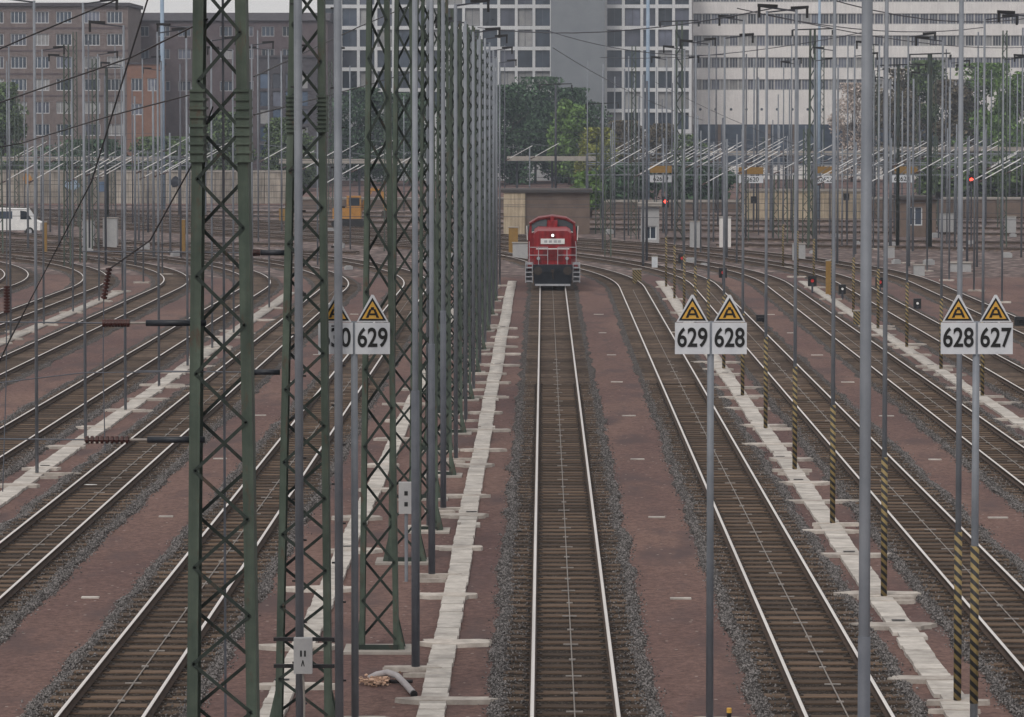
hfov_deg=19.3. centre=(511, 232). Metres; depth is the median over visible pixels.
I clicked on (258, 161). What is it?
catenary mast
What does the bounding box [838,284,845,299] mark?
light signal
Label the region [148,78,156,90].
window
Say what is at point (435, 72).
window
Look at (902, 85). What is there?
tree
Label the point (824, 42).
window
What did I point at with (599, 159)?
catenary mast
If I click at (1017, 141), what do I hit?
catenary mast
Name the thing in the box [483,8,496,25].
window
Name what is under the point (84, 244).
yard pole
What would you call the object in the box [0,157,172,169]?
platform roof
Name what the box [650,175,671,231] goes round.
gantry board
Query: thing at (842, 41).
window
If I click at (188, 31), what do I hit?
window
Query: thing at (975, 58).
window
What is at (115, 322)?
insulated bracket
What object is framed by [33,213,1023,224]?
railway track
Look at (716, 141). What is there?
catenary mast
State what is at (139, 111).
window
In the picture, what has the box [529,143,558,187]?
catenary mast
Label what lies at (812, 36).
window
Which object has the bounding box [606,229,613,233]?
point machine
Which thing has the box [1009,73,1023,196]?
catenary mast
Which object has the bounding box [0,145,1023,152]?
wire
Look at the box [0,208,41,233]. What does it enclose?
van
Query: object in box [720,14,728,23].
window
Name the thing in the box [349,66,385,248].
catenary mast
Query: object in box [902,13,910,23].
window
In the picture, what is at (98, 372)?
wire
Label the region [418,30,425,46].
window
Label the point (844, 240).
railway track
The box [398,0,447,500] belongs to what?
lattice mast
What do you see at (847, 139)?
catenary mast
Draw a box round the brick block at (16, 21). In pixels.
[0,3,142,169]
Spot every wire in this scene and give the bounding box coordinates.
[0,0,116,48]
[0,0,147,360]
[0,18,207,102]
[0,94,189,147]
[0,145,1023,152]
[0,196,425,198]
[0,371,204,382]
[2,164,6,491]
[29,206,1023,213]
[32,184,953,188]
[36,138,982,142]
[37,202,970,205]
[44,177,990,182]
[48,152,1000,158]
[81,169,1023,171]
[82,159,1023,165]
[102,299,105,450]
[109,106,213,268]
[111,131,968,136]
[164,216,1000,219]
[171,163,1023,169]
[171,191,1023,194]
[253,7,405,76]
[253,60,449,114]
[477,8,769,32]
[546,30,723,55]
[553,48,700,119]
[600,32,861,58]
[656,82,844,160]
[737,8,982,31]
[764,13,1023,47]
[836,0,1023,21]
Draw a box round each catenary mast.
[0,149,37,253]
[6,61,32,207]
[14,97,46,207]
[23,80,25,232]
[26,143,62,248]
[36,143,62,215]
[40,147,41,230]
[49,132,81,231]
[58,133,60,246]
[63,44,108,267]
[66,143,100,236]
[72,32,103,227]
[79,135,122,261]
[86,132,113,216]
[88,40,125,247]
[91,59,131,248]
[104,76,106,263]
[111,140,114,209]
[114,43,144,216]
[131,83,159,225]
[134,96,175,264]
[138,151,173,240]
[147,151,148,231]
[152,86,189,256]
[161,61,189,173]
[162,86,188,151]
[169,133,170,254]
[178,144,188,214]
[179,64,181,257]
[189,127,190,209]
[257,30,285,241]
[281,51,313,231]
[317,132,358,264]
[328,61,357,214]
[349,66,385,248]
[384,55,419,250]
[403,96,404,210]
[504,45,531,187]
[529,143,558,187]
[587,60,587,163]
[595,136,600,233]
[602,64,629,161]
[602,70,640,250]
[604,146,610,256]
[610,130,636,212]
[612,122,637,212]
[614,77,614,237]
[624,69,624,240]
[628,56,661,234]
[630,46,665,238]
[633,74,660,199]
[638,97,672,238]
[642,75,644,265]
[645,81,647,260]
[656,67,680,201]
[661,99,662,199]
[662,138,693,232]
[671,83,672,228]
[677,60,705,218]
[681,145,712,224]
[682,148,720,249]
[693,41,721,220]
[694,147,733,214]
[697,116,721,220]
[700,131,739,251]
[710,144,741,162]
[713,142,713,241]
[715,36,740,212]
[717,151,740,224]
[721,118,758,215]
[725,139,727,257]
[736,134,777,262]
[738,175,741,238]
[741,129,770,166]
[744,179,748,240]
[745,54,780,237]
[753,58,782,222]
[756,38,785,222]
[758,77,784,165]
[762,136,764,188]
[772,120,805,237]
[773,175,778,237]
[777,94,801,173]
[779,126,804,188]
[781,179,787,242]
[786,136,787,225]
[788,79,813,188]
[790,38,823,230]
[792,175,793,238]
[802,129,808,248]
[805,125,805,188]
[810,179,812,238]
[815,42,857,260]
[815,159,852,178]
[820,45,824,188]
[822,129,851,188]
[836,65,838,263]
[841,146,842,245]
[846,36,883,244]
[854,43,883,162]
[855,142,856,253]
[872,45,893,189]
[872,70,892,196]
[872,163,903,180]
[874,72,904,215]
[882,43,884,230]
[890,138,926,245]
[893,68,926,230]
[901,91,926,194]
[908,151,910,265]
[912,79,948,250]
[913,58,917,194]
[918,96,945,194]
[920,131,944,194]
[932,71,966,194]
[933,136,937,225]
[945,49,972,196]
[946,128,982,243]
[948,87,980,211]
[954,142,955,246]
[956,124,982,164]
[966,138,1009,261]
[968,136,997,220]
[976,32,1019,266]
[976,125,999,169]
[985,124,1016,224]
[985,130,1016,226]
[990,70,1018,196]
[997,88,1020,226]
[1000,30,1023,246]
[1005,64,1007,237]
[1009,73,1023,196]
[1016,74,1017,196]
[1020,28,1023,257]
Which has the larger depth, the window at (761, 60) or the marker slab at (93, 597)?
the window at (761, 60)
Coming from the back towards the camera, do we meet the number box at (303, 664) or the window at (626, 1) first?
the window at (626, 1)
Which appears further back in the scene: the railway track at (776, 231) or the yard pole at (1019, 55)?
the railway track at (776, 231)
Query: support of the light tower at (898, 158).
on the throat ballast at (1013, 266)
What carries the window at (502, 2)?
in the white grid block at (531, 54)
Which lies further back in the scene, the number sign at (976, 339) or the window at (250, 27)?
the window at (250, 27)
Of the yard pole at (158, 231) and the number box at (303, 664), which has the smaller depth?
the number box at (303, 664)
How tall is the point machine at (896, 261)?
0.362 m
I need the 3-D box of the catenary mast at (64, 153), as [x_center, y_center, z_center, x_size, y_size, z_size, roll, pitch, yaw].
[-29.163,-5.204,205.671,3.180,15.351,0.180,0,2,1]
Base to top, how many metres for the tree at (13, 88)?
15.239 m
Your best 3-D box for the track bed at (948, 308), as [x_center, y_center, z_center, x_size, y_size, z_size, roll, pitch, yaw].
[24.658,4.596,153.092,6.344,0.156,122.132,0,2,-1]
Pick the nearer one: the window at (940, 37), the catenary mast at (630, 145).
the catenary mast at (630, 145)
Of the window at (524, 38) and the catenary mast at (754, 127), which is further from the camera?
the window at (524, 38)
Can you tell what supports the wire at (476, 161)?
attached to the catenary mast at (750, 149)
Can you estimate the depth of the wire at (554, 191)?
261.99 m
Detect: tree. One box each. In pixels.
[0,82,28,169]
[29,140,131,192]
[126,136,209,178]
[206,111,256,169]
[259,117,318,184]
[329,87,392,183]
[373,92,436,184]
[436,92,509,173]
[498,76,566,182]
[498,84,546,184]
[533,87,612,183]
[546,98,588,184]
[570,170,606,217]
[573,127,622,179]
[592,163,664,207]
[608,120,651,163]
[640,123,673,173]
[664,160,735,208]
[668,134,707,161]
[827,82,882,181]
[860,68,926,182]
[893,60,948,175]
[914,157,997,196]
[932,79,982,157]
[948,62,1018,165]
[986,71,1023,164]
[987,155,1023,196]
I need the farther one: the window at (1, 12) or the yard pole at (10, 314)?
the window at (1, 12)
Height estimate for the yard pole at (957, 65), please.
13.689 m
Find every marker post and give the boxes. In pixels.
[44,221,46,251]
[182,219,185,251]
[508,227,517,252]
[727,708,731,716]
[825,260,830,294]
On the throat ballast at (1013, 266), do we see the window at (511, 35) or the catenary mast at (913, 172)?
the catenary mast at (913, 172)
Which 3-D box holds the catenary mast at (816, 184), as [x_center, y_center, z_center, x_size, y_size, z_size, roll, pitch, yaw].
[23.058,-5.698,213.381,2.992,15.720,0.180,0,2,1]
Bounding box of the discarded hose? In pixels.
[367,669,417,696]
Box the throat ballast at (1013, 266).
[0,205,1023,278]
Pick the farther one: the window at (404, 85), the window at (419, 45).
the window at (404, 85)
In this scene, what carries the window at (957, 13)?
in the cream office block at (780, 29)
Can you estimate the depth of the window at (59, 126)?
430.59 m
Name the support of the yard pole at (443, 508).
on the slab path at (434, 699)
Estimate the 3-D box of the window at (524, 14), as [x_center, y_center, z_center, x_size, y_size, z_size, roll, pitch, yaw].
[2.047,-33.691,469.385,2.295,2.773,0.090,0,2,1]
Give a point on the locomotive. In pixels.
(552, 239)
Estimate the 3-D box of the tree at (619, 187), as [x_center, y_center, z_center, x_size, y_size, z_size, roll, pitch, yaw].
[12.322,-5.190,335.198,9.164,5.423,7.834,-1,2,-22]
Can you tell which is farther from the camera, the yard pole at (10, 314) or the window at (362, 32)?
the window at (362, 32)
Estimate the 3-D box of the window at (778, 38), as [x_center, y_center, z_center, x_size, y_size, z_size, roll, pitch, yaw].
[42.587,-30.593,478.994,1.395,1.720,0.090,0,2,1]
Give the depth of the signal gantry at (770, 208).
265.79 m
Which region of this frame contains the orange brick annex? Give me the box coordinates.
[125,62,166,169]
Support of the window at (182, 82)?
in the slate roofed block at (274, 27)
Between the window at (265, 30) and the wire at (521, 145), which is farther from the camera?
the window at (265, 30)
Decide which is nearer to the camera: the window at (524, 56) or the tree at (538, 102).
the tree at (538, 102)
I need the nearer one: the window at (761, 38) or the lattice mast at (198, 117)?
the lattice mast at (198, 117)
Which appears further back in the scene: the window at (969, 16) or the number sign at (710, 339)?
the window at (969, 16)
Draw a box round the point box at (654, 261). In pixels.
[651,256,657,267]
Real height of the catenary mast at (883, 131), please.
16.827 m
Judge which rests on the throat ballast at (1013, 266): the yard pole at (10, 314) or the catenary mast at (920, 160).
the catenary mast at (920, 160)
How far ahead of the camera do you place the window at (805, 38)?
478.95 m
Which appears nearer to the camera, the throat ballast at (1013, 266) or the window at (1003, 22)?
the throat ballast at (1013, 266)
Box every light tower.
[87,67,122,216]
[160,0,165,209]
[539,83,572,187]
[585,102,618,216]
[646,0,649,199]
[659,20,699,234]
[791,28,832,243]
[817,0,820,217]
[877,64,919,245]
[909,53,951,246]
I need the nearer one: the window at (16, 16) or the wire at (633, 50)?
the wire at (633, 50)
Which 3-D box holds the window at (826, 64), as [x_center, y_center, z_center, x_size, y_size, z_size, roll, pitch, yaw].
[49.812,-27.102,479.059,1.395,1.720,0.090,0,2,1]
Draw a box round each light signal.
[662,196,668,206]
[678,254,685,268]
[719,268,726,284]
[751,196,755,229]
[756,315,763,321]
[808,276,816,292]
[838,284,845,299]
[843,194,848,204]
[875,277,882,291]
[913,298,920,308]
[935,192,940,237]
[969,174,973,246]
[1014,316,1023,325]
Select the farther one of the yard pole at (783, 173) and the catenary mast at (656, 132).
the catenary mast at (656, 132)
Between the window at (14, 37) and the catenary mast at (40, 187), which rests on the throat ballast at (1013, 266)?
the catenary mast at (40, 187)
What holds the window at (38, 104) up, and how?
in the brick block at (16, 21)
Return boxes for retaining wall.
[0,170,285,203]
[303,197,503,209]
[592,200,740,211]
[741,189,860,218]
[872,197,1023,218]
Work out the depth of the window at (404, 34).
469.68 m
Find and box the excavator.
[331,188,386,227]
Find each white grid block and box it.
[325,0,550,180]
[605,0,691,155]
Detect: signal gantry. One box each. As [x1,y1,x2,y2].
[0,156,206,213]
[586,153,1023,188]
[586,164,956,232]
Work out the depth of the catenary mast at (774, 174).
255.61 m
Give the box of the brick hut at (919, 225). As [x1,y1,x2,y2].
[892,195,937,236]
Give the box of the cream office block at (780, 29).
[691,0,1023,178]
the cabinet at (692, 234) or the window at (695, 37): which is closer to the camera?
the cabinet at (692, 234)
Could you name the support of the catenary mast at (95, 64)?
on the throat ballast at (1013, 266)
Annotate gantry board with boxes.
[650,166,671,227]
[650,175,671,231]
[739,167,762,175]
[739,176,762,234]
[817,176,831,234]
[818,166,831,230]
[892,175,911,194]
[894,166,917,172]
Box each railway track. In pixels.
[0,206,1023,342]
[0,231,425,716]
[0,238,356,625]
[0,241,293,246]
[0,243,278,474]
[0,248,359,254]
[0,249,189,385]
[0,254,115,331]
[0,257,293,262]
[0,262,33,294]
[31,210,1023,219]
[32,211,1023,403]
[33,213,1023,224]
[37,216,647,716]
[37,217,1023,230]
[38,214,1023,505]
[44,217,1023,705]
[47,221,915,716]
[451,226,1023,236]
[660,237,1023,244]
[716,243,1023,251]
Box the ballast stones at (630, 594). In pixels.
[0,378,1023,716]
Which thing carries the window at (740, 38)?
in the cream office block at (780, 29)
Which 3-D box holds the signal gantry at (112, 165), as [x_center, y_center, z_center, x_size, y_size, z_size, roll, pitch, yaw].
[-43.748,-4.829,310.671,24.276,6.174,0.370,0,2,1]
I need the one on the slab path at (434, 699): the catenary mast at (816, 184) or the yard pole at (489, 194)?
the yard pole at (489, 194)
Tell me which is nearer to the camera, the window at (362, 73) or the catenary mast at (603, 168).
the catenary mast at (603, 168)
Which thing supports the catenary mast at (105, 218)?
on the throat ballast at (1013, 266)
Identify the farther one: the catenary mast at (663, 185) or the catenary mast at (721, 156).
the catenary mast at (663, 185)
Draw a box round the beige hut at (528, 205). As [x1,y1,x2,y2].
[501,188,592,233]
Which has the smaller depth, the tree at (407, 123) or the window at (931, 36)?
the tree at (407, 123)
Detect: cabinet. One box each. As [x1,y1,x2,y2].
[82,220,94,248]
[102,217,118,246]
[279,208,284,220]
[512,242,527,258]
[689,221,699,247]
[719,216,731,246]
[792,243,805,259]
[888,246,894,257]
[913,264,924,275]
[923,259,934,264]
[939,213,953,231]
[947,262,972,271]
[1005,216,1016,232]
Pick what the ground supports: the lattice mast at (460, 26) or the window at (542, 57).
the lattice mast at (460, 26)
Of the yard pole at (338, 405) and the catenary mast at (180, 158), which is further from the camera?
the catenary mast at (180, 158)
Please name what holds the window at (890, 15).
in the cream office block at (780, 29)
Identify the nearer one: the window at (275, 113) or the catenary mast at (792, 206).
the catenary mast at (792, 206)
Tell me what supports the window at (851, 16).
in the cream office block at (780, 29)
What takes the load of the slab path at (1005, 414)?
on the ground
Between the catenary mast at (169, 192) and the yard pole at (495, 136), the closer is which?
the yard pole at (495, 136)
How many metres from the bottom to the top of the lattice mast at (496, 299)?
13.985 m
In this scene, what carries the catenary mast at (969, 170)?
on the throat ballast at (1013, 266)
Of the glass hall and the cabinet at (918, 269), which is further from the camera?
the glass hall
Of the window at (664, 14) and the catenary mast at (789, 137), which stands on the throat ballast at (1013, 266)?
the catenary mast at (789, 137)
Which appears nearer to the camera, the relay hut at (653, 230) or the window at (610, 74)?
the relay hut at (653, 230)
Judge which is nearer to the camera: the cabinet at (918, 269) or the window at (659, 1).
the cabinet at (918, 269)
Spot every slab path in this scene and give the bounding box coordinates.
[0,292,123,346]
[0,292,293,507]
[259,304,452,716]
[395,281,520,716]
[656,281,978,716]
[798,281,1023,441]
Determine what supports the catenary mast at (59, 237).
on the throat ballast at (1013, 266)
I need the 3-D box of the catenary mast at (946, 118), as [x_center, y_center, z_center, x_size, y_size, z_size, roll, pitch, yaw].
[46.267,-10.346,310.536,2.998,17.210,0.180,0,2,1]
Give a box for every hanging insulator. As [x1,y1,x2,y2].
[4,285,9,312]
[101,267,111,298]
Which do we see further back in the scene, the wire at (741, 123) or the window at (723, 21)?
the window at (723, 21)
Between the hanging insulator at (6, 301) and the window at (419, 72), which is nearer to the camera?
the hanging insulator at (6, 301)
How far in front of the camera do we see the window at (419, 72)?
469.91 m
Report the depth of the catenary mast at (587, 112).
295.87 m
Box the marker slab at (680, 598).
[670,597,690,599]
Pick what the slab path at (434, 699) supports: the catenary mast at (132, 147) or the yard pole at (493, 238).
the yard pole at (493, 238)
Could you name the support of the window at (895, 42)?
in the cream office block at (780, 29)
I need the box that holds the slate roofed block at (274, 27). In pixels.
[141,13,333,183]
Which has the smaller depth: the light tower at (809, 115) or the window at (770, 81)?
the light tower at (809, 115)
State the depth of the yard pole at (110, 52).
169.41 m
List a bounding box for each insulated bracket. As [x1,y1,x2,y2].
[0,319,206,326]
[0,436,204,443]
[82,249,283,255]
[136,369,279,374]
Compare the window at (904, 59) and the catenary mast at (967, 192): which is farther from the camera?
the window at (904, 59)
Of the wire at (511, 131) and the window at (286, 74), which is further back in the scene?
the window at (286, 74)
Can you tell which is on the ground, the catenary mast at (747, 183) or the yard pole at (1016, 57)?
the yard pole at (1016, 57)
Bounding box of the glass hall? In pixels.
[255,55,318,187]
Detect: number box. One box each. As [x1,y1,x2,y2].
[273,637,334,716]
[399,482,410,581]
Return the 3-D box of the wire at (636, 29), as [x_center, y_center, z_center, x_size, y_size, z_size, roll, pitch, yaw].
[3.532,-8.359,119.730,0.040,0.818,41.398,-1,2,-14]
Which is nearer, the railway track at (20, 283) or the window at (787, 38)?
the railway track at (20, 283)
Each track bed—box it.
[0,264,40,297]
[735,263,1023,409]
[803,263,1023,347]
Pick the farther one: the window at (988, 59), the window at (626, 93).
the window at (988, 59)
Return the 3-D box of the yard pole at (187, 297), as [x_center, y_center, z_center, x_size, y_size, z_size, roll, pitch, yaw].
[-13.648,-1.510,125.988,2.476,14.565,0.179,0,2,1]
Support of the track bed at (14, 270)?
on the ground
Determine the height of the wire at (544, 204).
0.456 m
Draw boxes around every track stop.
[632,269,641,282]
[853,310,859,324]
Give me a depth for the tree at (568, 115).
438.80 m
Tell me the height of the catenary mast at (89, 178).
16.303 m
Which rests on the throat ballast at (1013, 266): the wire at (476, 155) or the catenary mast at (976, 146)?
the catenary mast at (976, 146)
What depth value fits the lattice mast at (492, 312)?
158.42 m
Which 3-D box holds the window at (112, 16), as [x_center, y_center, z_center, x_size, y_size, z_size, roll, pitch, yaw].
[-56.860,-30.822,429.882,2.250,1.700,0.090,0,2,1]
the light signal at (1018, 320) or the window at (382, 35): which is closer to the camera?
the light signal at (1018, 320)
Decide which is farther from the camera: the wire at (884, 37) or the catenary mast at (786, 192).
the catenary mast at (786, 192)
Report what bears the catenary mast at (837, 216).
on the track bed at (948, 308)
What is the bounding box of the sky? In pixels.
[0,0,316,12]
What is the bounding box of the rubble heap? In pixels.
[359,671,400,686]
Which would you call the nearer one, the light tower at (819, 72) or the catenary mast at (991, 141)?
the light tower at (819, 72)
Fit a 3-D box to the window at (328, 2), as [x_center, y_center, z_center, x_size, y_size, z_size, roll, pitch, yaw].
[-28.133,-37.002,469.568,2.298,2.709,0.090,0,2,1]
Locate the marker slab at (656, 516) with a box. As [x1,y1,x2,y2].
[648,516,664,517]
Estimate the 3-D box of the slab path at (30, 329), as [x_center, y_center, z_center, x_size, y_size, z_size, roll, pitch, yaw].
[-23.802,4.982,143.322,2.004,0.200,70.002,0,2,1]
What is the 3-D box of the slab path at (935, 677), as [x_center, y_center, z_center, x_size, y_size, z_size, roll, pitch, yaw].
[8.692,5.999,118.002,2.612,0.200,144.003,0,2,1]
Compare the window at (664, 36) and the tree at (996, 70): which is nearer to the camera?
the tree at (996, 70)
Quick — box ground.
[0,179,1023,716]
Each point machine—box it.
[170,253,179,255]
[344,265,352,269]
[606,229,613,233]
[686,258,693,262]
[891,259,900,263]
[932,233,939,237]
[1003,252,1011,257]
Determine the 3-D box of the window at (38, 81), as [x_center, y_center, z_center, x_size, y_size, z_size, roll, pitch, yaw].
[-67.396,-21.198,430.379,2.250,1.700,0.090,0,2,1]
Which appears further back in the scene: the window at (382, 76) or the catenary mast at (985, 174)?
the window at (382, 76)
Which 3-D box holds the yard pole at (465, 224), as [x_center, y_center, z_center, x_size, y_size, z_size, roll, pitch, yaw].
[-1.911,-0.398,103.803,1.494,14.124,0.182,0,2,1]
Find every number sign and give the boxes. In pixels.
[318,295,389,716]
[675,295,746,716]
[940,295,1012,716]
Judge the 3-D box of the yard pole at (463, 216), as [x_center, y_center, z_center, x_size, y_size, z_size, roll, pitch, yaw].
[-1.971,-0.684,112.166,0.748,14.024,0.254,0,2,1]
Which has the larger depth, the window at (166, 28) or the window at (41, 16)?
the window at (166, 28)
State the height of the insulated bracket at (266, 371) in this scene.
0.114 m
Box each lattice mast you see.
[187,0,259,716]
[270,0,334,716]
[343,0,410,654]
[375,0,427,564]
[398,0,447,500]
[408,0,449,533]
[422,7,458,452]
[424,0,462,477]
[438,9,467,414]
[439,29,471,434]
[451,21,471,384]
[451,24,475,359]
[452,32,478,400]
[462,26,481,339]
[462,27,484,373]
[471,30,486,321]
[475,39,482,171]
[475,48,489,350]
[475,54,494,331]
[486,51,497,315]
[491,67,500,301]
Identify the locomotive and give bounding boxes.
[525,214,579,285]
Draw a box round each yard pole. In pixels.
[0,46,23,339]
[13,0,81,478]
[38,46,64,325]
[48,54,82,313]
[76,0,117,442]
[88,20,152,411]
[90,51,117,301]
[100,62,130,291]
[133,56,160,282]
[143,67,170,274]
[156,23,215,367]
[156,27,189,387]
[204,36,233,349]
[207,46,255,334]
[249,46,282,308]
[251,41,275,320]
[290,0,306,716]
[331,0,345,716]
[383,0,444,677]
[408,0,435,530]
[420,0,461,582]
[424,0,462,513]
[435,16,477,421]
[438,216,448,475]
[446,0,489,463]
[452,22,472,430]
[452,26,468,396]
[462,32,492,365]
[467,27,500,390]
[470,39,497,326]
[470,41,471,369]
[477,39,477,298]
[481,34,507,344]
[482,54,486,328]
[486,49,496,313]
[486,54,505,297]
[491,63,491,186]
[492,46,512,310]
[494,58,500,288]
[498,59,516,285]
[651,56,672,287]
[662,56,698,299]
[663,45,685,313]
[680,39,709,320]
[694,38,715,322]
[702,33,753,370]
[718,15,763,396]
[753,6,808,430]
[757,4,811,474]
[780,61,805,277]
[782,58,801,266]
[804,57,831,287]
[812,0,858,528]
[813,47,841,299]
[838,52,877,313]
[856,41,895,329]
[857,0,915,603]
[858,0,872,716]
[872,68,889,248]
[875,76,890,255]
[892,32,935,348]
[901,64,925,262]
[911,72,933,271]
[915,36,952,370]
[926,0,989,713]
[939,60,969,280]
[956,64,984,290]
[970,14,1017,397]
[997,10,1023,427]
[1001,56,1023,302]
[1013,54,1023,61]
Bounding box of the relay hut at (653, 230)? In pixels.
[638,202,661,242]
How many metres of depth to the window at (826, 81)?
479.18 m
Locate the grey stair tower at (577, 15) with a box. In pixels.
[551,0,604,181]
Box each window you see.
[0,11,3,22]
[0,34,3,45]
[0,57,3,67]
[11,11,25,22]
[11,34,25,45]
[11,57,26,67]
[11,79,26,90]
[16,102,26,112]
[35,11,48,22]
[36,34,48,45]
[36,57,48,67]
[36,79,48,90]
[36,102,48,112]
[36,124,49,135]
[56,11,71,22]
[56,34,71,45]
[56,57,70,67]
[56,79,70,90]
[57,102,70,112]
[57,124,70,135]
[84,11,99,22]
[84,34,99,45]
[85,57,99,67]
[85,79,99,90]
[85,102,99,112]
[85,124,99,135]
[107,11,121,22]
[107,34,121,45]
[107,57,122,66]
[108,79,122,90]
[108,102,122,112]
[108,124,122,135]
[131,78,141,90]
[131,104,141,114]
[141,26,148,35]
[141,49,148,58]
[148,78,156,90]
[158,26,169,35]
[158,49,169,58]
[166,81,169,90]
[178,26,190,35]
[178,49,190,58]
[178,81,190,90]
[220,26,231,35]
[220,49,232,58]
[220,81,231,90]
[249,26,252,35]
[249,49,252,58]
[260,73,269,88]
[260,91,269,106]
[260,109,269,123]
[260,126,266,141]
[260,144,265,159]
[261,26,273,35]
[262,49,273,54]
[272,73,282,88]
[272,91,282,106]
[272,109,282,121]
[282,26,288,35]
[282,49,287,54]
[285,73,287,88]
[302,73,307,88]
[302,91,307,106]
[302,109,307,123]
[325,0,333,4]
[326,8,333,13]
[342,0,356,4]
[342,8,356,25]
[342,30,356,46]
[342,50,356,66]
[342,71,356,87]
[342,92,353,108]
[360,0,373,4]
[360,8,373,25]
[360,30,373,46]
[360,50,373,66]
[360,71,374,86]
[377,8,391,25]
[377,30,391,46]
[377,50,391,66]
[377,71,391,87]
[398,71,409,87]
[399,0,408,4]
[399,8,408,25]
[399,30,408,46]
[399,50,409,66]
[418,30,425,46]
[418,50,425,66]
[418,71,425,87]
[419,11,425,24]
[434,30,440,46]
[434,50,440,66]
[434,71,440,87]
[448,0,461,4]
[448,8,461,25]
[465,0,479,4]
[465,8,479,25]
[483,0,496,4]
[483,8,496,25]
[483,30,496,46]
[483,50,496,65]
[500,0,514,4]
[500,8,514,25]
[500,30,514,46]
[500,50,514,66]
[501,71,514,84]
[518,0,531,4]
[518,8,531,25]
[518,30,531,46]
[518,50,531,66]
[518,71,531,87]
[535,0,549,4]
[535,8,549,25]
[535,30,549,46]
[535,50,549,66]
[535,71,549,85]
[607,0,621,3]
[607,8,621,25]
[607,30,621,46]
[607,50,621,66]
[607,71,621,87]
[607,92,621,108]
[607,112,621,127]
[625,0,639,3]
[625,8,639,25]
[625,30,639,46]
[625,50,639,66]
[625,71,639,87]
[625,92,639,108]
[625,112,637,119]
[643,0,654,3]
[643,8,654,25]
[643,30,654,46]
[643,50,654,66]
[643,71,654,87]
[644,92,654,108]
[644,112,654,128]
[644,226,655,238]
[658,0,671,3]
[658,8,671,25]
[658,30,671,46]
[658,50,671,66]
[658,71,671,87]
[658,92,670,108]
[658,112,670,123]
[675,0,688,3]
[675,8,688,25]
[675,30,688,46]
[675,50,688,66]
[678,71,688,87]
[678,92,688,108]
[678,112,688,128]
[693,14,701,23]
[693,35,701,45]
[693,57,701,67]
[697,79,701,89]
[702,14,710,23]
[702,35,710,45]
[702,57,710,67]
[702,79,710,89]
[711,14,719,23]
[711,35,719,45]
[711,57,719,67]
[711,79,719,89]
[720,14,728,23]
[720,35,728,45]
[720,57,728,67]
[720,79,728,89]
[729,14,737,23]
[729,35,737,45]
[729,57,737,67]
[729,79,737,89]
[738,36,746,45]
[738,57,745,67]
[738,79,745,89]
[739,14,746,23]
[747,79,755,89]
[748,14,755,23]
[748,35,755,45]
[748,57,755,67]
[757,14,764,23]
[757,35,764,45]
[758,57,764,67]
[759,79,764,89]
[768,14,773,23]
[768,35,773,45]
[768,57,773,67]
[768,79,773,89]
[775,14,783,23]
[775,35,782,45]
[775,57,782,67]
[775,79,782,89]
[784,13,792,23]
[784,35,792,45]
[784,57,790,67]
[784,79,790,89]
[793,13,801,23]
[793,35,801,45]
[793,57,801,67]
[793,79,800,89]
[802,13,810,23]
[802,35,808,45]
[802,57,808,67]
[802,79,808,89]
[811,13,817,23]
[811,35,817,45]
[821,13,828,23]
[821,35,828,45]
[821,57,828,67]
[821,79,828,89]
[829,13,837,23]
[829,35,837,45]
[829,57,837,67]
[829,79,836,89]
[838,13,846,23]
[838,35,846,45]
[838,57,846,67]
[839,79,846,89]
[847,13,855,23]
[849,35,855,45]
[849,57,853,67]
[856,35,860,45]
[856,57,860,67]
[857,13,861,23]
[875,13,882,23]
[875,35,882,45]
[875,57,882,67]
[875,79,882,88]
[884,13,891,23]
[884,35,891,45]
[893,13,901,23]
[893,35,900,45]
[893,57,900,67]
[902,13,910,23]
[902,35,910,45]
[902,57,909,67]
[910,207,921,224]
[911,13,919,23]
[911,35,919,45]
[920,13,928,23]
[920,35,928,45]
[929,13,937,23]
[929,35,937,45]
[938,13,946,23]
[938,35,946,45]
[938,57,945,67]
[947,13,955,23]
[947,35,955,45]
[947,57,955,67]
[956,35,964,45]
[957,13,964,23]
[965,35,973,45]
[965,57,973,67]
[966,13,973,23]
[974,57,982,66]
[975,13,982,23]
[975,35,982,45]
[984,13,991,23]
[986,35,991,45]
[986,57,991,62]
[993,13,1000,23]
[993,35,1000,45]
[993,57,1000,65]
[1002,14,1010,23]
[1004,35,1009,45]
[1011,13,1019,23]
[1011,35,1019,45]
[1011,57,1018,67]
[1020,13,1023,23]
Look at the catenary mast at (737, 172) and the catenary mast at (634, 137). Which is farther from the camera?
the catenary mast at (634, 137)
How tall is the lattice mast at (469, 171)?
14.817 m
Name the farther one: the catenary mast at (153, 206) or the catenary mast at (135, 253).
the catenary mast at (153, 206)
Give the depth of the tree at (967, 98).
452.39 m
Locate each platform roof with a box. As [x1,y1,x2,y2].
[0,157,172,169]
[279,159,410,195]
[507,156,595,187]
[710,151,874,188]
[874,147,1023,196]
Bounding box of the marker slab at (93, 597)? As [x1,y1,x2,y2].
[81,596,99,598]
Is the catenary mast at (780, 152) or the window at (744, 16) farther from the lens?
the window at (744, 16)
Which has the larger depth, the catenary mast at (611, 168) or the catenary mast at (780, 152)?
the catenary mast at (780, 152)

